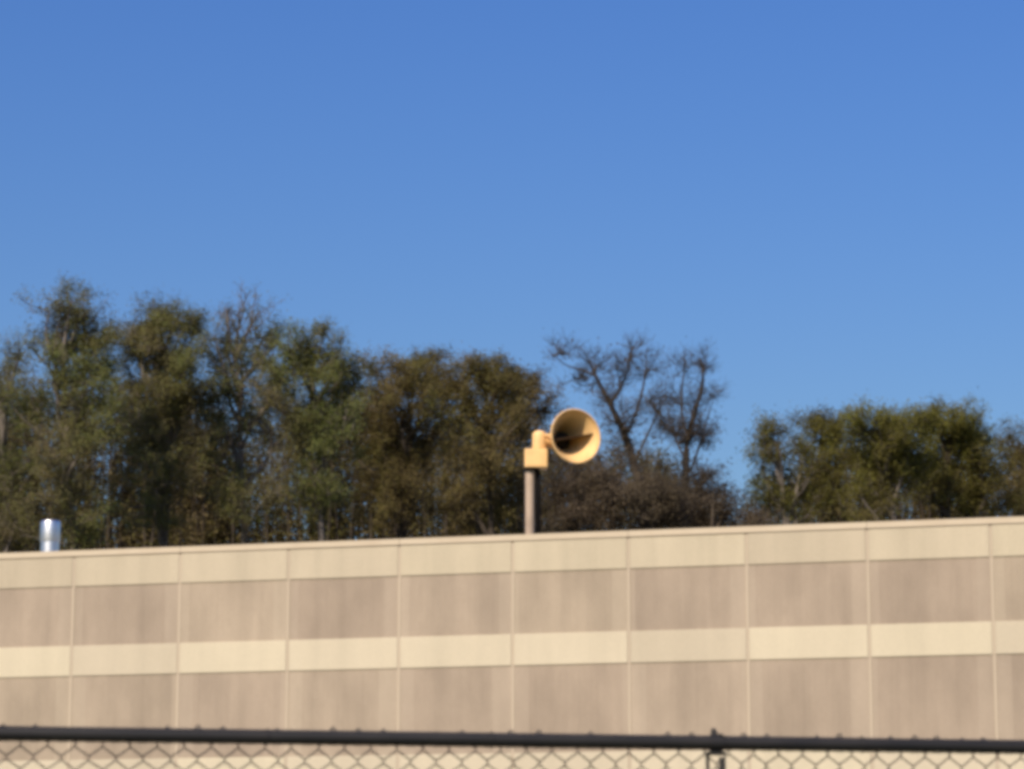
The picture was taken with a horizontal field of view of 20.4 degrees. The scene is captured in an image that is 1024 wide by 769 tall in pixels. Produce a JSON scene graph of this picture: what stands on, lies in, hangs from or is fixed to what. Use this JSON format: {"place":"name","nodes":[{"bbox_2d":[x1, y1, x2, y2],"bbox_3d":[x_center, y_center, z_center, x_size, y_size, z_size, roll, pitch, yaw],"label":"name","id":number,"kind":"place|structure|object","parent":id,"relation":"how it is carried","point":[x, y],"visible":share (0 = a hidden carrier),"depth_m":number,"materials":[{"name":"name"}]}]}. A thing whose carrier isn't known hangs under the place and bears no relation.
{"place":"outdoors","nodes":[
{"label":"outdoors","id":0,"kind":"place"},
{"bbox_2d":[0,516,1023,768],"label":"concrete building","id":1,"kind":"structure","parent":0,"point":[908,628],"depth_m":61.00,"materials":[{"name":"beige concrete"}]},
{"bbox_2d":[40,520,60,551],"bbox_3d":[-10.562,3.742,65.116,0.690,1.245,0.690,0,-11,0],"label":"vent pipe","id":2,"kind":"object","parent":1,"relation":"on","point":[50,532],"visible":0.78,"depth_m":64.98,"materials":[{"name":"metal"}]},
{"bbox_2d":[523,409,599,533],"bbox_3d":[0.903,2.185,62.199,1.790,3.230,1.091,-8,-14,38],"label":"warning siren","id":3,"kind":"object","parent":1,"relation":"on","point":[573,436],"visible":0.98,"depth_m":62.32,"materials":[{"name":"beige paint"}]},
{"bbox_2d":[0,0,1023,552],"label":"sky","id":4,"kind":"structure","parent":0,"point":[829,194],"materials":[{"name":"blue"}]},
{"label":"ground","id":5,"kind":"structure","parent":0,"visible":0},
{"bbox_2d":[0,326,68,552],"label":"tree","id":6,"kind":"object","parent":5,"relation":"on","point":[8,511],"visible":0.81,"depth_m":100.84,"materials":[{"name":"green plant"}]},
{"bbox_2d":[0,271,149,550],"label":"tree","id":7,"kind":"object","parent":5,"relation":"on","point":[84,344],"visible":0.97,"depth_m":97.57,"materials":[{"name":"green plant"}]},
{"bbox_2d":[90,287,232,546],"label":"tree","id":8,"kind":"object","parent":5,"relation":"on","point":[166,364],"visible":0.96,"depth_m":102.82,"materials":[{"name":"green plant"}]},
{"bbox_2d":[192,278,302,543],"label":"tree","id":9,"kind":"object","parent":5,"relation":"on","point":[247,422],"visible":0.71,"depth_m":105.57,"materials":[{"name":"green plant"}]},
{"bbox_2d":[237,310,382,541],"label":"tree","id":10,"kind":"object","parent":5,"relation":"on","point":[314,422],"visible":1,"depth_m":98.86,"materials":[{"name":"green plant"}]},
{"bbox_2d":[313,340,482,538],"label":"tree","id":11,"kind":"object","parent":5,"relation":"on","point":[389,401],"visible":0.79,"depth_m":108.91,"materials":[{"name":"green plant"}]},
{"bbox_2d":[412,341,574,536],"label":"tree","id":12,"kind":"object","parent":5,"relation":"on","point":[495,383],"visible":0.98,"depth_m":102.06,"materials":[{"name":"green plant"}]},
{"bbox_2d":[0,723,1023,768],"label":"chain link fence","id":13,"kind":"object","parent":5,"relation":"on","point":[714,742],"visible":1,"depth_m":7.78,"materials":[{"name":"black metal"}]},
{"bbox_2d":[0,365,1023,552],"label":"distant wood","id":14,"kind":"object","parent":5,"relation":"on","point":[208,532],"visible":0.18,"depth_m":123.25,"materials":[{"name":"brown plant"}]},
{"bbox_2d":[516,440,658,533],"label":"bush","id":15,"kind":"object","parent":5,"relation":"on","point":[577,485],"visible":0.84,"depth_m":93.91,"materials":[{"name":"brown plant"}]},
{"bbox_2d":[538,327,685,528],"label":"tree","id":16,"kind":"object","parent":5,"relation":"on","point":[624,429],"visible":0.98,"depth_m":96.51,"materials":[{"name":"brown plant"}]},
{"bbox_2d":[593,455,726,530],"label":"bush","id":17,"kind":"object","parent":5,"relation":"on","point":[670,506],"visible":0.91,"depth_m":92.35,"materials":[{"name":"brown plant"}]},
{"bbox_2d":[645,336,730,528],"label":"tree","id":18,"kind":"object","parent":5,"relation":"on","point":[689,426],"visible":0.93,"depth_m":100.69,"materials":[{"name":"brown plant"}]},
{"bbox_2d":[659,448,786,528],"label":"bush","id":19,"kind":"object","parent":5,"relation":"on","point":[756,518],"visible":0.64,"depth_m":94.98,"materials":[{"name":"brown plant"}]},
{"bbox_2d":[735,403,843,524],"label":"tree","id":20,"kind":"object","parent":5,"relation":"on","point":[773,496],"visible":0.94,"depth_m":101.05,"materials":[{"name":"green plant"}]},
{"bbox_2d":[775,400,869,523],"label":"tree","id":21,"kind":"object","parent":5,"relation":"on","point":[816,422],"visible":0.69,"depth_m":104.78,"materials":[{"name":"green plant"}]},
{"bbox_2d":[824,389,958,522],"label":"tree","id":22,"kind":"object","parent":5,"relation":"on","point":[889,440],"visible":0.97,"depth_m":99.57,"materials":[{"name":"green plant"}]},
{"bbox_2d":[894,387,1023,518],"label":"tree","id":23,"kind":"object","parent":5,"relation":"on","point":[961,438],"visible":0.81,"depth_m":102.66,"materials":[{"name":"green plant"}]},
{"bbox_2d":[987,415,1023,516],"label":"tree","id":24,"kind":"object","parent":5,"relation":"on","point":[1019,473],"visible":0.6,"depth_m":107.71,"materials":[{"name":"green plant"}]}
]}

